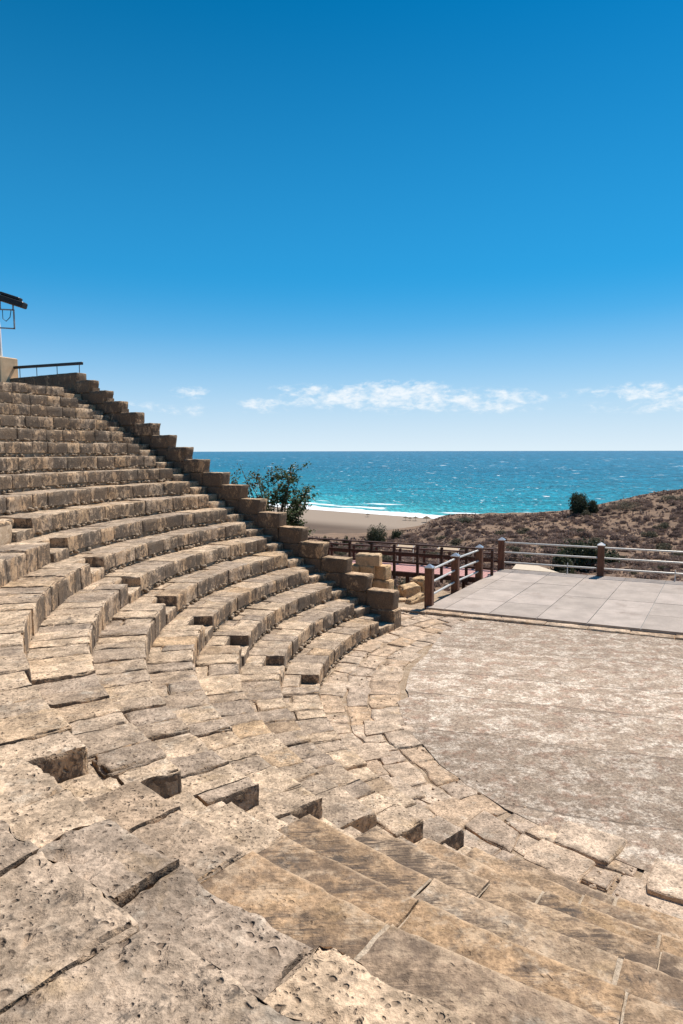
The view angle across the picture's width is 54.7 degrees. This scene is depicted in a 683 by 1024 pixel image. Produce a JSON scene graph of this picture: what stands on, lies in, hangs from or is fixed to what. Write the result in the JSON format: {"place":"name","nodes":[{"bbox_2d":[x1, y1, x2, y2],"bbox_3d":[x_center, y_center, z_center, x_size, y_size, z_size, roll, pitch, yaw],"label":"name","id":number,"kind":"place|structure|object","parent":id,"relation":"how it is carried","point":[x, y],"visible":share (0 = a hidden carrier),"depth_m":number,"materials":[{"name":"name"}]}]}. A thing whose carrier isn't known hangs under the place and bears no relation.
{"place":"outdoors","nodes":[
{"label":"outdoors","id":0,"kind":"place"},
{"bbox_2d":[0,0,682,451],"label":"sky","id":1,"kind":"structure","parent":0,"point":[257,225],"materials":[{"name":"blue"}]},
{"bbox_2d":[192,451,682,518],"bbox_3d":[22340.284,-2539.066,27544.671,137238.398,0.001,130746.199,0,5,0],"label":"sea","id":2,"kind":"structure","parent":0,"point":[430,484],"depth_m":1601.73,"materials":[{"name":"teal liquid"}]},
{"bbox_2d":[267,490,682,593],"bbox_3d":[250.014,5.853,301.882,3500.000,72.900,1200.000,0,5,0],"label":"ground","id":3,"kind":"structure","parent":0,"point":[335,524],"depth_m":89.97,"materials":[{"name":"beige sand"}]},
{"bbox_2d":[10,372,400,629],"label":"end wall","id":4,"kind":"structure","parent":3,"relation":"on","point":[383,603],"depth_m":19.70,"materials":[{"name":"stone"}]},
{"bbox_2d":[0,356,17,381],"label":"plinth","id":5,"kind":"structure","parent":4,"relation":"on","point":[8,372],"depth_m":24.58,"materials":[{"name":"paint"}]},
{"bbox_2d":[0,291,27,355],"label":"floodlight mast","id":6,"kind":"object","parent":5,"relation":"on","point":[13,301],"visible":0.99,"depth_m":24.33,"materials":[{"name":"black metal"}]},
{"bbox_2d":[13,362,82,373],"bbox_3d":[-11.419,-5.252,24.324,5.641,0.670,0.080,3,6,30],"label":"handrail","id":7,"kind":"object","parent":4,"relation":"on","point":[48,365],"visible":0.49,"depth_m":23.75,"materials":[{"name":"black metal"}]},
{"bbox_2d":[230,461,319,535],"bbox_3d":[-2.678,0.877,26.706,3.794,5.966,2.820,0,5,0],"label":"tree","id":8,"kind":"object","parent":3,"relation":"on","point":[297,508],"visible":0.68,"depth_m":26.48,"materials":[{"name":"green plant"}]},
{"bbox_2d":[334,552,347,555],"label":"scrub bush","id":9,"kind":"object","parent":3,"relation":"on","point":[341,553],"visible":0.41,"depth_m":65.04,"materials":[{"name":"green plant"}]},
{"bbox_2d":[362,523,387,544],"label":"bush","id":10,"kind":"object","parent":3,"relation":"on","point":[374,535],"visible":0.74,"depth_m":84.26,"materials":[{"name":"green plant"}]},
{"bbox_2d":[382,556,396,559],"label":"scrub bush","id":11,"kind":"object","parent":3,"relation":"on","point":[388,558],"visible":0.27,"depth_m":52.64,"materials":[{"name":"green plant"}]},
{"bbox_2d":[392,577,399,587],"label":"scrub bush","id":12,"kind":"object","parent":3,"relation":"on","point":[396,584],"visible":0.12,"depth_m":32.26,"materials":[{"name":"brown plant"}]},
{"bbox_2d":[389,529,404,539],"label":"bush","id":13,"kind":"object","parent":3,"relation":"on","point":[395,534],"visible":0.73,"depth_m":85.31,"materials":[{"name":"green plant"}]},
{"bbox_2d":[395,578,409,584],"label":"scrub bush","id":14,"kind":"object","parent":3,"relation":"on","point":[402,582],"visible":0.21,"depth_m":32.43,"materials":[{"name":"plant"}]},
{"bbox_2d":[396,545,414,578],"bbox_3d":[2.783,2.185,28.871,0.837,1.518,0.514,2,6,24],"label":"information board","id":15,"kind":"object","parent":3,"relation":"on","point":[412,546],"visible":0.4,"depth_m":28.83,"materials":[{"name":"white paint"}]},
{"bbox_2d":[407,537,417,543],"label":"scrub bush","id":16,"kind":"object","parent":3,"relation":"on","point":[412,540],"visible":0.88,"depth_m":76.50,"materials":[{"name":"plant"}]},
{"bbox_2d":[352,560,496,588],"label":"walkway","id":17,"kind":"structure","parent":3,"relation":"on","point":[406,571],"depth_m":25.85,"materials":[{"name":"pink"}]},
{"bbox_2d":[308,537,493,584],"bbox_3d":[1.198,1.875,26.253,9.643,1.425,0.150,2,6,25],"label":"timber railing","id":18,"kind":"object","parent":17,"relation":"attached to","point":[417,563],"visible":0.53,"depth_m":25.41,"materials":[{"name":"brown wood"}]},
{"bbox_2d":[330,542,497,565],"bbox_3d":[1.975,1.939,27.934,9.643,0.985,0.150,2,6,25],"label":"timber railing","id":19,"kind":"object","parent":17,"relation":"attached to","point":[399,555],"visible":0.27,"depth_m":27.52,"materials":[{"name":"brown wood"}]},
{"bbox_2d":[420,531,435,537],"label":"scrub bush","id":20,"kind":"object","parent":3,"relation":"on","point":[427,534],"visible":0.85,"depth_m":80.41,"materials":[{"name":"brown plant"}]},
{"bbox_2d":[426,546,443,552],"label":"scrub bush","id":21,"kind":"object","parent":3,"relation":"on","point":[428,547],"visible":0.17,"depth_m":56.87,"materials":[{"name":"plant"}]},
{"bbox_2d":[434,580,443,586],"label":"scrub bush","id":22,"kind":"object","parent":3,"relation":"on","point":[437,583],"visible":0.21,"depth_m":31.87,"materials":[{"name":"brown plant"}]},
{"bbox_2d":[435,547,459,580],"bbox_3d":[4.553,2.241,28.224,1.007,1.518,0.514,2,6,24],"label":"information board","id":23,"kind":"object","parent":3,"relation":"on","point":[445,548],"visible":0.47,"depth_m":28.11,"materials":[{"name":"white paint"}]},
{"bbox_2d":[444,529,453,535],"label":"scrub bush","id":24,"kind":"object","parent":3,"relation":"on","point":[448,532],"visible":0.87,"depth_m":75.85,"materials":[{"name":"brown plant"}]},
{"bbox_2d":[447,538,464,544],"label":"scrub bush","id":25,"kind":"object","parent":3,"relation":"on","point":[455,542],"visible":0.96,"depth_m":66.01,"materials":[{"name":"green plant"}]},
{"bbox_2d":[451,516,476,522],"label":"bush","id":26,"kind":"object","parent":3,"relation":"on","point":[465,519],"visible":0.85,"depth_m":84.27,"materials":[{"name":"green plant"}]},
{"bbox_2d":[463,534,476,540],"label":"scrub bush","id":27,"kind":"object","parent":3,"relation":"on","point":[471,537],"visible":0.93,"depth_m":66.30,"materials":[{"name":"brown plant"}]},
{"bbox_2d":[472,550,497,558],"bbox_3d":[10.508,3.234,48.319,2.326,1.015,1.784,0,5,1],"label":"scrub bush","id":28,"kind":"object","parent":3,"relation":"on","point":[486,555],"visible":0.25,"depth_m":48.10,"materials":[{"name":"plant"}]},
{"bbox_2d":[479,539,491,544],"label":"scrub bush","id":29,"kind":"object","parent":3,"relation":"on","point":[484,541],"visible":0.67,"depth_m":59.48,"materials":[{"name":"brown plant"}]},
{"bbox_2d":[485,537,495,543],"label":"scrub bush","id":30,"kind":"object","parent":3,"relation":"on","point":[491,540],"visible":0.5,"depth_m":60.31,"materials":[{"name":"brown plant"}]},
{"bbox_2d":[310,488,682,590],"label":"scrub cover","id":31,"kind":"object","parent":3,"relation":"on","point":[556,531],"visible":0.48,"depth_m":73.78,"materials":[{"name":"brown plant"}]},
{"bbox_2d":[495,530,505,535],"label":"scrub bush","id":32,"kind":"object","parent":3,"relation":"on","point":[499,532],"visible":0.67,"depth_m":71.50,"materials":[{"name":"plant"}]},
{"bbox_2d":[495,535,508,542],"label":"scrub bush","id":33,"kind":"object","parent":3,"relation":"on","point":[503,536],"visible":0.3,"depth_m":58.46,"materials":[{"name":"plant"}]},
{"bbox_2d":[512,546,523,551],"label":"scrub bush","id":34,"kind":"object","parent":3,"relation":"on","point":[516,548],"visible":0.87,"depth_m":50.16,"materials":[{"name":"green plant"}]},
{"bbox_2d":[511,524,524,528],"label":"scrub bush","id":35,"kind":"object","parent":3,"relation":"on","point":[520,526],"visible":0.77,"depth_m":77.41,"materials":[{"name":"brown plant"}]},
{"bbox_2d":[505,551,535,565],"bbox_3d":[11.431,3.046,42.977,2.405,1.009,1.580,2,6,21],"label":"scrub bush","id":36,"kind":"object","parent":3,"relation":"on","point":[514,558],"visible":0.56,"depth_m":42.82,"materials":[{"name":"plant"}]},
{"bbox_2d":[516,530,525,533],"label":"scrub bush","id":37,"kind":"object","parent":3,"relation":"on","point":[521,532],"visible":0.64,"depth_m":71.53,"materials":[{"name":"brown plant"}]},
{"bbox_2d":[519,548,535,552],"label":"scrub bush","id":38,"kind":"object","parent":3,"relation":"on","point":[528,551],"visible":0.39,"depth_m":49.12,"materials":[{"name":"plant"}]},
{"bbox_2d":[521,538,540,543],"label":"scrub bush","id":39,"kind":"object","parent":3,"relation":"on","point":[528,540],"visible":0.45,"depth_m":56.53,"materials":[{"name":"plant"}]},
{"bbox_2d":[524,555,544,562],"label":"scrub bush","id":40,"kind":"object","parent":3,"relation":"on","point":[537,557],"visible":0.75,"depth_m":42.76,"materials":[{"name":"brown plant"}]},
{"bbox_2d":[512,564,558,572],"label":"shelter roof","id":41,"kind":"structure","parent":3,"relation":"on","point":[528,567],"depth_m":29.57,"materials":[{"name":"fabric"}]},
{"bbox_2d":[537,530,549,536],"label":"scrub bush","id":42,"kind":"object","parent":3,"relation":"on","point":[543,532],"visible":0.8,"depth_m":67.82,"materials":[{"name":"brown plant"}]},
{"bbox_2d":[541,540,557,548],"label":"scrub bush","id":43,"kind":"object","parent":3,"relation":"on","point":[549,542],"visible":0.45,"depth_m":52.73,"materials":[{"name":"plant"}]},
{"bbox_2d":[541,548,559,555],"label":"scrub bush","id":44,"kind":"object","parent":3,"relation":"on","point":[550,551],"visible":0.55,"depth_m":48.29,"materials":[{"name":"brown plant"}]},
{"bbox_2d":[426,569,682,634],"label":"platform","id":45,"kind":"structure","parent":3,"relation":"on","point":[644,605],"depth_m":20.19,"materials":[{"name":"grey concrete"}]},
{"bbox_2d":[424,537,682,608],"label":"platform railing","id":46,"kind":"object","parent":45,"relation":"on","point":[430,580],"visible":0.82,"depth_m":23.50,"materials":[{"name":"wood"}]},
{"bbox_2d":[552,538,567,547],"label":"scrub bush","id":47,"kind":"object","parent":3,"relation":"on","point":[559,541],"visible":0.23,"depth_m":53.79,"materials":[{"name":"brown plant"}]},
{"bbox_2d":[547,551,576,573],"bbox_3d":[11.978,2.923,35.377,1.838,1.618,1.654,-4,6,-33],"label":"bush","id":48,"kind":"object","parent":3,"relation":"on","point":[557,560],"visible":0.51,"depth_m":35.23,"materials":[{"name":"green plant"}]},
{"bbox_2d":[558,532,574,538],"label":"scrub bush","id":49,"kind":"object","parent":3,"relation":"on","point":[564,534],"visible":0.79,"depth_m":65.60,"materials":[{"name":"brown plant"}]},
{"bbox_2d":[564,529,578,535],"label":"scrub bush","id":50,"kind":"object","parent":3,"relation":"on","point":[573,533],"visible":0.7,"depth_m":66.15,"materials":[{"name":"brown plant"}]},
{"bbox_2d":[568,492,588,514],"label":"bush","id":51,"kind":"object","parent":3,"relation":"on","point":[578,504],"visible":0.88,"depth_m":83.85,"materials":[{"name":"green plant"}]},
{"bbox_2d":[557,537,609,571],"bbox_3d":[13.607,2.457,37.465,2.997,2.153,2.667,0,5,0],"label":"bush","id":52,"kind":"object","parent":3,"relation":"on","point":[578,551],"visible":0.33,"depth_m":36.85,"materials":[{"name":"green plant"}]},
{"bbox_2d":[580,510,591,515],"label":"scrub bush","id":53,"kind":"object","parent":3,"relation":"on","point":[585,512],"visible":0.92,"depth_m":82.09,"materials":[{"name":"plant"}]},
{"bbox_2d":[578,530,595,538],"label":"scrub bush","id":54,"kind":"object","parent":3,"relation":"on","point":[585,534],"visible":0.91,"depth_m":64.14,"materials":[{"name":"plant"}]},
{"bbox_2d":[581,518,593,522],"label":"scrub bush","id":55,"kind":"object","parent":3,"relation":"on","point":[587,520],"visible":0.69,"depth_m":77.65,"materials":[{"name":"brown plant"}]},
{"bbox_2d":[587,500,598,513],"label":"bush","id":56,"kind":"object","parent":3,"relation":"on","point":[593,506],"visible":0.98,"depth_m":83.01,"materials":[{"name":"green plant"}]},
{"bbox_2d":[576,559,613,572],"bbox_3d":[14.027,2.974,36.606,2.040,0.897,1.777,2,6,21],"label":"scrub bush","id":57,"kind":"object","parent":3,"relation":"on","point":[595,564],"visible":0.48,"depth_m":36.42,"materials":[{"name":"green plant"}]},
{"bbox_2d":[587,537,603,541],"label":"scrub bush","id":58,"kind":"object","parent":3,"relation":"on","point":[595,539],"visible":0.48,"depth_m":61.08,"materials":[{"name":"brown plant"}]},
{"bbox_2d":[596,529,610,533],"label":"scrub bush","id":59,"kind":"object","parent":3,"relation":"on","point":[600,531],"visible":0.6,"depth_m":66.78,"materials":[{"name":"brown plant"}]},
{"bbox_2d":[596,567,619,573],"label":"scrub bush","id":60,"kind":"object","parent":3,"relation":"on","point":[608,571],"visible":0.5,"depth_m":35.12,"materials":[{"name":"brown plant"}]},
{"bbox_2d":[605,549,619,563],"bbox_3d":[17.131,2.986,42.474,1.699,1.319,1.776,-3,6,-25],"label":"bush","id":61,"kind":"object","parent":3,"relation":"on","point":[612,554],"visible":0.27,"depth_m":42.17,"materials":[{"name":"green plant"}]},
{"bbox_2d":[609,533,625,540],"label":"scrub bush","id":62,"kind":"object","parent":3,"relation":"on","point":[614,536],"visible":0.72,"depth_m":61.34,"materials":[{"name":"brown plant"}]},
{"bbox_2d":[614,541,625,547],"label":"scrub bush","id":63,"kind":"object","parent":3,"relation":"on","point":[618,544],"visible":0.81,"depth_m":55.27,"materials":[{"name":"brown plant"}]},
{"bbox_2d":[603,501,647,510],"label":"bush","id":64,"kind":"object","parent":3,"relation":"on","point":[622,505],"visible":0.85,"depth_m":82.03,"materials":[{"name":"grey plant"}]},
{"bbox_2d":[620,558,633,565],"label":"scrub bush","id":65,"kind":"object","parent":3,"relation":"on","point":[625,561],"visible":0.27,"depth_m":39.48,"materials":[{"name":"brown plant"}]},
{"bbox_2d":[623,541,635,545],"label":"scrub bush","id":66,"kind":"object","parent":3,"relation":"on","point":[628,543],"visible":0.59,"depth_m":57.71,"materials":[{"name":"brown plant"}]},
{"bbox_2d":[621,535,641,542],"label":"scrub bush","id":67,"kind":"object","parent":3,"relation":"on","point":[631,538],"visible":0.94,"depth_m":59.52,"materials":[{"name":"brown plant"}]},
{"bbox_2d":[627,565,645,570],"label":"scrub bush","id":68,"kind":"object","parent":3,"relation":"on","point":[633,567],"visible":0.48,"depth_m":35.34,"materials":[{"name":"plant"}]},
{"bbox_2d":[630,499,644,503],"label":"scrub bush","id":69,"kind":"object","parent":3,"relation":"on","point":[638,501],"visible":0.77,"depth_m":83.78,"materials":[{"name":"brown plant"}]},
{"bbox_2d":[628,561,651,566],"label":"scrub bush","id":70,"kind":"object","parent":3,"relation":"on","point":[639,563],"visible":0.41,"depth_m":37.77,"materials":[{"name":"brown plant"}]},
{"bbox_2d":[631,557,653,564],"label":"scrub bush","id":71,"kind":"object","parent":3,"relation":"on","point":[644,559],"visible":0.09,"depth_m":40.44,"materials":[{"name":"brown plant"}]},
{"bbox_2d":[637,553,649,558],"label":"scrub bush","id":72,"kind":"object","parent":3,"relation":"on","point":[642,556],"visible":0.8,"depth_m":46.71,"materials":[{"name":"brown plant"}]},
{"bbox_2d":[641,531,658,537],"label":"scrub bush","id":73,"kind":"object","parent":3,"relation":"on","point":[654,534],"visible":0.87,"depth_m":61.30,"materials":[{"name":"plant"}]},
{"bbox_2d":[638,573,668,579],"bbox_3d":[14.556,3.057,30.925,1.354,0.367,1.120,3,6,33],"label":"scrub bush","id":74,"kind":"object","parent":3,"relation":"on","point":[650,577],"visible":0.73,"depth_m":30.95,"materials":[{"name":"brown plant"}]},
{"bbox_2d":[646,537,661,543],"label":"scrub bush","id":75,"kind":"object","parent":3,"relation":"on","point":[653,540],"visible":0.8,"depth_m":58.39,"materials":[{"name":"brown plant"}]},
{"bbox_2d":[642,567,665,575],"bbox_3d":[15.429,3.017,32.656,1.139,0.637,1.512,3,6,32],"label":"scrub bush","id":76,"kind":"object","parent":3,"relation":"on","point":[655,569],"visible":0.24,"depth_m":32.62,"materials":[{"name":"brown plant"}]},
{"bbox_2d":[652,565,666,570],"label":"scrub bush","id":77,"kind":"object","parent":3,"relation":"on","point":[659,567],"visible":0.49,"depth_m":35.43,"materials":[{"name":"plant"}]},
{"bbox_2d":[652,522,669,529],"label":"scrub bush","id":78,"kind":"object","parent":3,"relation":"on","point":[664,525],"visible":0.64,"depth_m":66.12,"materials":[{"name":"green plant"}]},
{"bbox_2d":[652,554,669,559],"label":"scrub bush","id":79,"kind":"object","parent":3,"relation":"on","point":[660,556],"visible":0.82,"depth_m":46.56,"materials":[{"name":"brown plant"}]},
{"bbox_2d":[655,543,672,549],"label":"scrub bush","id":80,"kind":"object","parent":3,"relation":"on","point":[661,546],"visible":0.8,"depth_m":52.03,"materials":[{"name":"green plant"}]},
{"bbox_2d":[653,563,680,569],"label":"scrub bush","id":81,"kind":"object","parent":3,"relation":"on","point":[671,566],"visible":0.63,"depth_m":36.48,"materials":[{"name":"brown plant"}]},
{"bbox_2d":[656,495,682,500],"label":"bush","id":82,"kind":"object","parent":3,"relation":"on","point":[670,498],"visible":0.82,"depth_m":82.12,"materials":[{"name":"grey plant"}]},
{"bbox_2d":[667,555,682,560],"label":"scrub bush","id":83,"kind":"object","parent":3,"relation":"on","point":[679,557],"visible":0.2,"depth_m":42.64,"materials":[{"name":"brown plant"}]},
{"bbox_2d":[668,500,682,504],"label":"scrub bush","id":84,"kind":"object","parent":3,"relation":"on","point":[672,502],"visible":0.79,"depth_m":78.88,"materials":[{"name":"plant"}]},
{"bbox_2d":[670,558,682,563],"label":"scrub bush","id":85,"kind":"object","parent":3,"relation":"on","point":[677,560],"visible":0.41,"depth_m":40.67,"materials":[{"name":"plant"}]},
{"bbox_2d":[675,503,682,509],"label":"scrub bush","id":86,"kind":"object","parent":3,"relation":"on","point":[680,506],"visible":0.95,"depth_m":75.09,"materials":[{"name":"plant"}]},
{"bbox_2d":[320,590,682,919],"bbox_3d":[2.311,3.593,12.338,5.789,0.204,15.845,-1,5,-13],"label":"paving","id":87,"kind":"structure","parent":0,"point":[575,852],"depth_m":9.19,"materials":[{"name":"stone"}]},
{"bbox_2d":[0,518,319,687],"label":"stairway","id":88,"kind":"object","parent":87,"relation":"on","point":[25,535],"visible":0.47,"depth_m":12.53,"materials":[{"name":"stone"}]},
{"bbox_2d":[0,382,378,688],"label":"seating wedge","id":89,"kind":"object","parent":87,"relation":"on","point":[77,482],"visible":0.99,"depth_m":16.00,"materials":[{"name":"stone"}]},
{"bbox_2d":[63,389,393,636],"bbox_3d":[-4.270,-0.533,19.977,12.750,6.870,0.818,3,6,30],"label":"stairway","id":90,"kind":"object","parent":87,"relation":"on","point":[360,611],"visible":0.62,"depth_m":19.23,"materials":[{"name":"stone"}]},
{"bbox_2d":[0,521,463,850],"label":"seating wedge","id":91,"kind":"object","parent":87,"relation":"on","point":[110,686],"visible":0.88,"depth_m":7.71,"materials":[{"name":"stone"}]},
{"bbox_2d":[33,765,471,855],"bbox_3d":[-3.100,1.047,2.928,12.648,6.867,0.682,-5,7,-41],"label":"stairway","id":92,"kind":"object","parent":87,"relation":"on","point":[86,787],"visible":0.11,"depth_m":4.97,"materials":[{"name":"stone"}]},
{"bbox_2d":[0,757,682,1023],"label":"seating wedge","id":93,"kind":"object","parent":87,"relation":"on","point":[135,902],"visible":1,"depth_m":2.79,"materials":[{"name":"stone"}]},
{"bbox_2d":[372,579,393,588],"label":"stone block","id":94,"kind":"structure","parent":87,"relation":"on","point":[384,584],"depth_m":21.33,"materials":[{"name":"beige stone"}]},
{"bbox_2d":[374,564,390,579],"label":"stone block","id":95,"kind":"structure","parent":94,"relation":"on","point":[383,571],"depth_m":21.36,"materials":[{"name":"beige stone"}]},
{"bbox_2d":[398,582,420,597],"bbox_3d":[2.217,2.546,21.511,0.668,0.473,0.536,-2,6,-17],"label":"loose stone","id":96,"kind":"object","parent":87,"relation":"on","point":[408,590],"visible":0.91,"depth_m":21.30,"materials":[{"name":"beige stone"}]},
{"bbox_2d":[405,592,423,604],"bbox_3d":[2.317,2.749,20.633,0.770,0.361,0.312,-5,7,-44],"label":"loose stone","id":97,"kind":"object","parent":87,"relation":"on","point":[417,598],"visible":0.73,"depth_m":20.51,"materials":[{"name":"beige stone"}]},
{"bbox_2d":[410,576,424,591],"bbox_3d":[2.647,2.381,21.915,0.645,0.502,0.539,4,7,39],"label":"loose stone","id":98,"kind":"object","parent":87,"relation":"on","point":[419,580],"visible":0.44,"depth_m":21.69,"materials":[{"name":"beige stone"}]},
{"bbox_2d":[398,607,682,639],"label":"kerb","id":99,"kind":"structure","parent":87,"relation":"on","point":[506,619],"depth_m":17.85,"materials":[{"name":"stone"}]},
{"bbox_2d":[397,620,682,871],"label":"orchestra floor","id":100,"kind":"structure","parent":0,"point":[548,725],"depth_m":11.36,"materials":[{"name":"beige stone"}]},
{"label":"stone block","id":101,"kind":"object","parent":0,"visible":0},
{"bbox_2d":[351,563,358,571],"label":"stone block","id":102,"kind":"structure","parent":101,"relation":"on","point":[355,568],"depth_m":21.38,"materials":[{"name":"beige stone"}]},
{"bbox_2d":[359,566,375,577],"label":"stone block","id":103,"kind":"structure","parent":101,"relation":"on","point":[367,569],"depth_m":21.33,"materials":[{"name":"beige stone"}]},
{"bbox_2d":[355,552,381,565],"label":"stone block","id":104,"kind":"structure","parent":103,"relation":"on","point":[367,559],"depth_m":21.35,"materials":[{"name":"beige stone"}]}
]}

